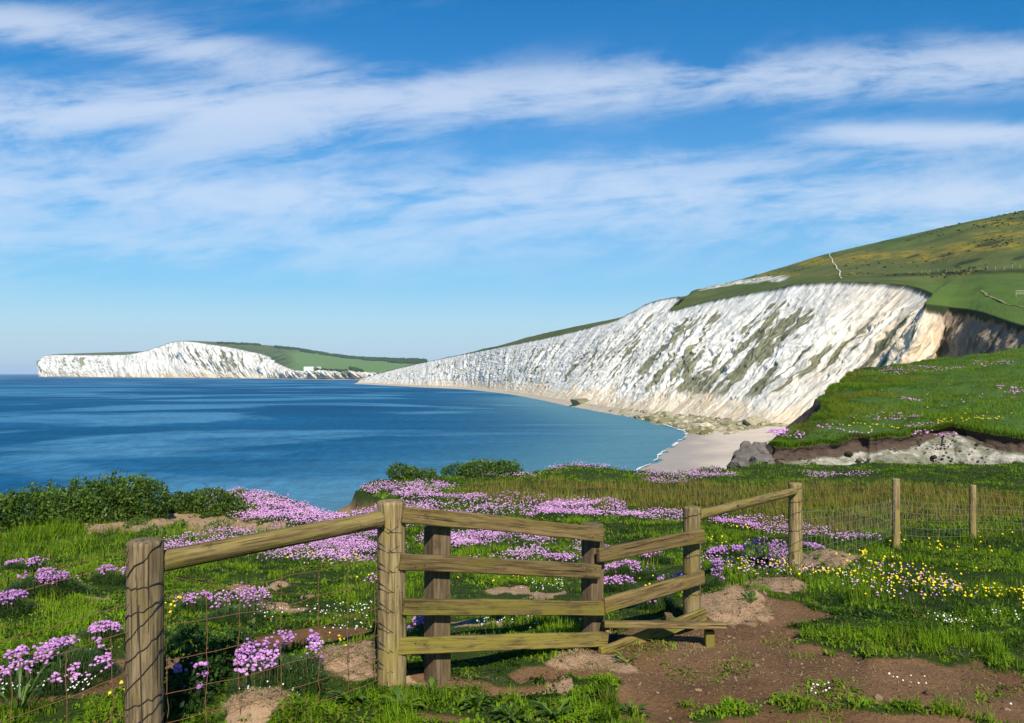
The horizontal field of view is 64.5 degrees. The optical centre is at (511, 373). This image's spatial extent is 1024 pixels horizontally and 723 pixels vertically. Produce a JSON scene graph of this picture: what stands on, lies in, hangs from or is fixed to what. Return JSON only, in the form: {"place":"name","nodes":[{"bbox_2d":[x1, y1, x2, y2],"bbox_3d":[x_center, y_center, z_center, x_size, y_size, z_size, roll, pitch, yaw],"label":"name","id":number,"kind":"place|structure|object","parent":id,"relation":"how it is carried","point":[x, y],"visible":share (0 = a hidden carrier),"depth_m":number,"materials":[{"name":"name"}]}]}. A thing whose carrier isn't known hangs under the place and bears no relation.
{"place":"outdoors","nodes":[
{"label":"outdoors","id":0,"kind":"place"},
{"bbox_2d":[36,341,412,379],"bbox_3d":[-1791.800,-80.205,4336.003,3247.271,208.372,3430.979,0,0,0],"label":"headland hill","id":1,"kind":"structure","parent":0,"point":[192,359],"depth_m":4007.43,"materials":[{"name":"white stone"}]},
{"bbox_2d":[304,367,313,370],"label":"house","id":2,"kind":"structure","parent":1,"relation":"on","point":[309,368],"depth_m":3045.00,"materials":[{"name":"stone"}]},
{"bbox_2d":[216,341,427,371],"bbox_3d":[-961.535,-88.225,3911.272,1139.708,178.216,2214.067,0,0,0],"label":"woods","id":3,"kind":"object","parent":1,"relation":"on","point":[404,360],"visible":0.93,"depth_m":4165.98,"materials":[{"name":"green plant"}]},
{"bbox_2d":[0,374,685,516],"bbox_3d":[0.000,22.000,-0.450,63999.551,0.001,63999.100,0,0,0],"label":"sea","id":4,"kind":"structure","parent":0,"point":[331,445],"depth_m":296.98,"materials":[{"name":"blue liquid"}]},
{"bbox_2d":[0,462,1023,722],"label":"ground","id":5,"kind":"structure","parent":0,"point":[662,702],"depth_m":5.72,"materials":[{"name":"green plant"}]},
{"bbox_2d":[0,589,43,618],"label":"thrift clump","id":6,"kind":"object","parent":5,"relation":"on","point":[9,603],"visible":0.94,"depth_m":6.40,"materials":[{"name":"green plant"}]},
{"bbox_2d":[0,556,52,571],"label":"thrift clump","id":7,"kind":"object","parent":5,"relation":"on","point":[31,563],"visible":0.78,"depth_m":9.01,"materials":[{"name":"pink plant"}]},
{"bbox_2d":[0,661,55,713],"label":"leafy weed","id":8,"kind":"object","parent":5,"relation":"on","point":[20,699],"visible":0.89,"depth_m":4.33,"materials":[{"name":"green plant"}]},
{"bbox_2d":[0,567,93,599],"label":"thrift clump","id":9,"kind":"object","parent":5,"relation":"on","point":[50,576],"visible":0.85,"depth_m":7.14,"materials":[{"name":"green plant"}]},
{"bbox_2d":[0,477,100,527],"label":"shrub","id":10,"kind":"object","parent":5,"relation":"on","point":[14,505],"visible":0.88,"depth_m":14.48,"materials":[{"name":"green plant"}]},
{"bbox_2d":[0,634,123,698],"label":"thrift clump","id":11,"kind":"object","parent":5,"relation":"on","point":[59,686],"visible":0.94,"depth_m":4.96,"materials":[{"name":"purple plant"}]},
{"bbox_2d":[66,620,125,643],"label":"thrift clump","id":12,"kind":"object","parent":5,"relation":"on","point":[102,632],"visible":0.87,"depth_m":5.62,"materials":[{"name":"pink plant"}]},
{"bbox_2d":[88,564,125,586],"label":"thrift clump","id":13,"kind":"object","parent":5,"relation":"on","point":[110,576],"visible":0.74,"depth_m":7.89,"materials":[{"name":"green plant"}]},
{"bbox_2d":[61,468,171,523],"bbox_3d":[-7.412,2.311,15.218,2.013,1.033,1.348,0,0,0],"label":"shrub","id":14,"kind":"object","parent":5,"relation":"on","point":[119,496],"visible":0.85,"depth_m":15.02,"materials":[{"name":"green plant"}]},
{"bbox_2d":[122,514,149,527],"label":"plant","id":15,"kind":"object","parent":5,"relation":"on","point":[131,523],"visible":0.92,"depth_m":14.35,"materials":[{"name":"green plant"}]},
{"bbox_2d":[132,523,171,536],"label":"plant","id":16,"kind":"object","parent":5,"relation":"on","point":[156,532],"visible":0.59,"depth_m":12.95,"materials":[{"name":"green plant"}]},
{"bbox_2d":[167,518,187,530],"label":"plant","id":17,"kind":"object","parent":5,"relation":"on","point":[182,525],"visible":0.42,"depth_m":14.72,"materials":[{"name":"green plant"}]},
{"bbox_2d":[0,511,384,722],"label":"rail fence","id":18,"kind":"object","parent":5,"relation":"on","point":[150,561],"visible":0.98,"depth_m":3.78,"materials":[{"name":"wood"}]},
{"bbox_2d":[168,590,216,613],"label":"thrift clump","id":19,"kind":"object","parent":5,"relation":"on","point":[191,604],"visible":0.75,"depth_m":6.63,"materials":[{"name":"pink plant"}]},
{"bbox_2d":[165,661,222,714],"bbox_3d":[-1.764,1.755,4.416,0.442,0.340,0.406,0,0,0],"label":"thrift clump","id":20,"kind":"object","parent":5,"relation":"on","point":[176,667],"visible":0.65,"depth_m":4.43,"materials":[{"name":"green plant"}]},
{"bbox_2d":[158,484,247,517],"bbox_3d":[-6.254,2.563,16.365,1.779,0.726,1.076,0,0,0],"label":"shrub","id":21,"kind":"object","parent":5,"relation":"on","point":[196,500],"visible":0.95,"depth_m":16.18,"materials":[{"name":"green plant"}]},
{"bbox_2d":[163,617,259,722],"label":"leafy weed","id":22,"kind":"object","parent":5,"relation":"on","point":[217,670],"visible":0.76,"depth_m":4.68,"materials":[{"name":"green plant"}]},
{"bbox_2d":[202,518,233,532],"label":"plant","id":23,"kind":"object","parent":5,"relation":"on","point":[216,526],"visible":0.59,"depth_m":14.25,"materials":[{"name":"green plant"}]},
{"bbox_2d":[198,582,271,625],"bbox_3d":[-2.142,1.807,6.254,0.637,0.339,0.568,0,0,0],"label":"thrift clump","id":24,"kind":"object","parent":5,"relation":"on","point":[233,609],"visible":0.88,"depth_m":6.22,"materials":[{"name":"pink plant"}]},
{"bbox_2d":[216,629,337,699],"bbox_3d":[-1.350,1.691,4.662,0.732,0.374,0.626,0,0,0],"label":"thrift clump","id":25,"kind":"object","parent":5,"relation":"on","point":[246,681],"visible":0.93,"depth_m":4.63,"materials":[{"name":"purple plant"}]},
{"bbox_2d":[325,686,367,702],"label":"leafy weed","id":26,"kind":"object","parent":5,"relation":"on","point":[344,696],"visible":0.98,"depth_m":4.51,"materials":[{"name":"green plant"}]},
{"bbox_2d":[381,685,423,706],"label":"leafy weed","id":27,"kind":"object","parent":5,"relation":"on","point":[397,691],"visible":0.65,"depth_m":4.46,"materials":[{"name":"green plant"}]},
{"bbox_2d":[384,461,436,478],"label":"shrub","id":28,"kind":"object","parent":5,"relation":"on","point":[407,471],"visible":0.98,"depth_m":23.91,"materials":[{"name":"green plant"}]},
{"bbox_2d":[406,616,423,636],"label":"thrift clump","id":29,"kind":"object","parent":5,"relation":"on","point":[418,626],"visible":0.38,"depth_m":5.68,"materials":[{"name":"purple plant"}]},
{"bbox_2d":[409,676,441,693],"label":"leafy weed","id":30,"kind":"object","parent":5,"relation":"on","point":[431,682],"visible":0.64,"depth_m":4.71,"materials":[{"name":"green plant"}]},
{"bbox_2d":[460,691,491,710],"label":"leafy weed","id":31,"kind":"object","parent":5,"relation":"on","point":[474,702],"visible":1,"depth_m":4.51,"materials":[{"name":"green plant"}]},
{"bbox_2d":[439,457,523,477],"bbox_3d":[-0.936,2.954,25.101,2.682,0.706,1.690,0,0,0],"label":"shrub","id":32,"kind":"object","parent":5,"relation":"on","point":[500,467],"visible":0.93,"depth_m":24.95,"materials":[{"name":"green plant"}]},
{"bbox_2d":[2,571,1018,703],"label":"white wildflowers","id":33,"kind":"object","parent":5,"relation":"on","point":[497,622],"visible":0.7,"depth_m":6.00,"materials":[{"name":"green plant"}]},
{"bbox_2d":[489,703,533,720],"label":"leafy weed","id":34,"kind":"object","parent":5,"relation":"on","point":[509,713],"visible":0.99,"depth_m":4.31,"materials":[{"name":"green plant"}]},
{"bbox_2d":[0,460,1023,722],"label":"grass","id":35,"kind":"structure","parent":5,"relation":"on","point":[892,628],"depth_m":7.83,"materials":[{"name":"green plant"}]},
{"bbox_2d":[0,516,1023,722],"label":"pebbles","id":36,"kind":"object","parent":5,"relation":"on","point":[878,697],"visible":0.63,"depth_m":5.12,"materials":[{"name":"brown stone"}]},
{"bbox_2d":[96,461,991,607],"bbox_3d":[-0.250,2.517,17.614,16.106,1.483,22.481,0,0,22],"label":"thrift carpet","id":37,"kind":"object","parent":5,"relation":"on","point":[339,514],"visible":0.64,"depth_m":15.53,"materials":[{"name":"pink plant"}]},
{"bbox_2d":[93,462,996,614],"bbox_3d":[-0.241,2.568,17.638,16.271,1.565,22.659,0,0,22],"label":"thrift foliage","id":38,"kind":"object","parent":5,"relation":"on","point":[371,538],"visible":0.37,"depth_m":12.26,"materials":[{"name":"green plant"}]},
{"bbox_2d":[376,499,726,689],"bbox_3d":[0.473,1.468,5.290,2.708,1.448,0.774,0,0,-38],"label":"wooden stile","id":39,"kind":"object","parent":5,"relation":"on","point":[437,644],"visible":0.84,"depth_m":5.09,"materials":[{"name":"wood"}]},
{"bbox_2d":[530,696,576,719],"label":"leafy weed","id":40,"kind":"object","parent":5,"relation":"on","point":[556,714],"visible":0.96,"depth_m":4.43,"materials":[{"name":"green plant"}]},
{"bbox_2d":[541,552,581,562],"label":"thrift clump","id":41,"kind":"object","parent":5,"relation":"on","point":[558,556],"visible":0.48,"depth_m":9.69,"materials":[{"name":"pink plant"}]},
{"bbox_2d":[108,517,1023,695],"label":"yellow wildflowers","id":42,"kind":"object","parent":5,"relation":"on","point":[121,681],"visible":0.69,"depth_m":7.90,"materials":[{"name":"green plant"}]},
{"bbox_2d":[209,548,1000,716],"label":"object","id":43,"kind":"structure","parent":5,"relation":"on","point":[278,688],"depth_m":5.15,"materials":[{"name":"plant"}]},
{"bbox_2d":[603,574,641,592],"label":"thrift clump","id":44,"kind":"object","parent":5,"relation":"on","point":[615,584],"visible":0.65,"depth_m":7.39,"materials":[{"name":"pink plant"}]},
{"bbox_2d":[612,651,640,663],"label":"leafy weed","id":45,"kind":"object","parent":5,"relation":"on","point":[621,656],"visible":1,"depth_m":5.31,"materials":[{"name":"green plant"}]},
{"bbox_2d":[604,559,660,581],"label":"thrift clump","id":46,"kind":"object","parent":5,"relation":"on","point":[637,572],"visible":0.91,"depth_m":8.23,"materials":[{"name":"pink plant"}]},
{"bbox_2d":[616,697,651,713],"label":"leafy weed","id":47,"kind":"object","parent":5,"relation":"on","point":[628,709],"visible":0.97,"depth_m":4.48,"materials":[{"name":"green plant"}]},
{"bbox_2d":[636,551,674,564],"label":"thrift clump","id":48,"kind":"object","parent":5,"relation":"on","point":[663,559],"visible":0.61,"depth_m":9.68,"materials":[{"name":"green plant"}]},
{"bbox_2d":[634,594,678,611],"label":"thrift clump","id":49,"kind":"object","parent":5,"relation":"on","point":[658,602],"visible":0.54,"depth_m":6.59,"materials":[{"name":"green plant"}]},
{"bbox_2d":[657,571,682,580],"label":"thrift clump","id":50,"kind":"object","parent":5,"relation":"on","point":[677,574],"visible":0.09,"depth_m":7.54,"materials":[{"name":"purple plant"}]},
{"bbox_2d":[701,556,731,591],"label":"thrift clump","id":51,"kind":"object","parent":5,"relation":"on","point":[719,578],"visible":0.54,"depth_m":7.19,"materials":[{"name":"pink plant"}]},
{"bbox_2d":[701,544,748,560],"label":"thrift clump","id":52,"kind":"object","parent":5,"relation":"on","point":[721,551],"visible":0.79,"depth_m":10.20,"materials":[{"name":"pink plant"}]},
{"bbox_2d":[709,517,768,530],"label":"thrift clump","id":53,"kind":"object","parent":5,"relation":"on","point":[719,520],"visible":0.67,"depth_m":14.52,"materials":[{"name":"pink plant"}]},
{"bbox_2d":[738,590,758,601],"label":"leafy weed","id":54,"kind":"object","parent":5,"relation":"on","point":[751,598],"visible":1,"depth_m":6.67,"materials":[{"name":"green plant"}]},
{"bbox_2d":[732,536,804,570],"bbox_3d":[2.836,2.046,9.040,0.876,0.471,0.708,0,0,0],"label":"thrift clump","id":55,"kind":"object","parent":5,"relation":"on","point":[770,556],"visible":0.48,"depth_m":8.94,"materials":[{"name":"purple plant"}]},
{"bbox_2d":[786,542,824,550],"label":"thrift clump","id":56,"kind":"object","parent":5,"relation":"on","point":[813,545],"visible":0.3,"depth_m":10.84,"materials":[{"name":"pink plant"}]},
{"bbox_2d":[701,478,1023,572],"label":"wire fence","id":57,"kind":"object","parent":5,"relation":"on","point":[793,492],"visible":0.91,"depth_m":8.18,"materials":[{"name":"brown wood"}]},
{"bbox_2d":[0,0,1023,373],"label":"sky","id":58,"kind":"structure","parent":0,"point":[431,180],"materials":[{"name":"blue"}]},
{"bbox_2d":[354,210,1023,423],"bbox_3d":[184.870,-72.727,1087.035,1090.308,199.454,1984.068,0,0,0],"label":"chalk down hill","id":59,"kind":"structure","parent":0,"point":[784,346],"depth_m":405.76,"materials":[{"name":"white stone"}]},
{"bbox_2d":[751,210,1023,277],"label":"scrub","id":60,"kind":"object","parent":59,"relation":"on","point":[963,270],"visible":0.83,"depth_m":498.62,"materials":[{"name":"green plant"}]},
{"bbox_2d":[921,265,1022,272],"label":"post fence","id":61,"kind":"object","parent":59,"relation":"on","point":[977,269],"visible":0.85,"depth_m":375.39,"materials":[{"name":"wood"}]},
{"bbox_2d":[980,290,1023,306],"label":"path","id":62,"kind":"structure","parent":59,"relation":"on","point":[985,293],"depth_m":254.01,"materials":[{"name":"beige soil"}]},
{"bbox_2d":[631,414,786,472],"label":"beach","id":63,"kind":"structure","parent":0,"point":[697,451],"depth_m":233.16,"materials":[{"name":"beige sand"}]},
{"bbox_2d":[636,424,687,470],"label":"surf foam","id":64,"kind":"object","parent":63,"relation":"on","point":[675,443],"visible":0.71,"depth_m":243.89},
{"bbox_2d":[570,398,789,435],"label":"shore boulders","id":65,"kind":"object","parent":63,"relation":"on","point":[705,426],"visible":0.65,"depth_m":323.19,"materials":[{"name":"beige stone"}]},
{"bbox_2d":[766,347,1023,465],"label":"terrace hill","id":66,"kind":"structure","parent":0,"point":[875,449],"depth_m":60.68,"materials":[{"name":"green plant"}]},
{"bbox_2d":[727,441,759,468],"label":"rock","id":67,"kind":"object","parent":66,"relation":"on","point":[744,453],"visible":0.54,"depth_m":51.52,"materials":[{"name":"grey stone"}]},
{"bbox_2d":[752,442,769,453],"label":"rock","id":68,"kind":"object","parent":66,"relation":"on","point":[761,447],"visible":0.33,"depth_m":55.61,"materials":[{"name":"grey stone"}]},
{"bbox_2d":[749,453,774,464],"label":"rock","id":69,"kind":"object","parent":66,"relation":"on","point":[762,458],"visible":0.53,"depth_m":50.70,"materials":[{"name":"grey stone"}]},
{"bbox_2d":[766,360,1023,437],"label":"terrace thrift","id":70,"kind":"object","parent":66,"relation":"on","point":[785,430],"visible":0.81,"depth_m":63.32,"materials":[{"name":"pink plant"}]},
{"bbox_2d":[768,346,1023,447],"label":"terrace grass","id":71,"kind":"structure","parent":66,"relation":"on","point":[841,405],"depth_m":77.46,"materials":[{"name":"green plant"}]},
{"bbox_2d":[776,433,1015,464],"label":"earth clods","id":72,"kind":"object","parent":66,"relation":"on","point":[847,453],"visible":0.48,"depth_m":57.66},
{"bbox_2d":[842,393,1002,429],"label":"pink flowers","id":73,"kind":"object","parent":66,"relation":"on","point":[937,419],"visible":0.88,"depth_m":63.69,"materials":[{"name":"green plant"}]}
]}

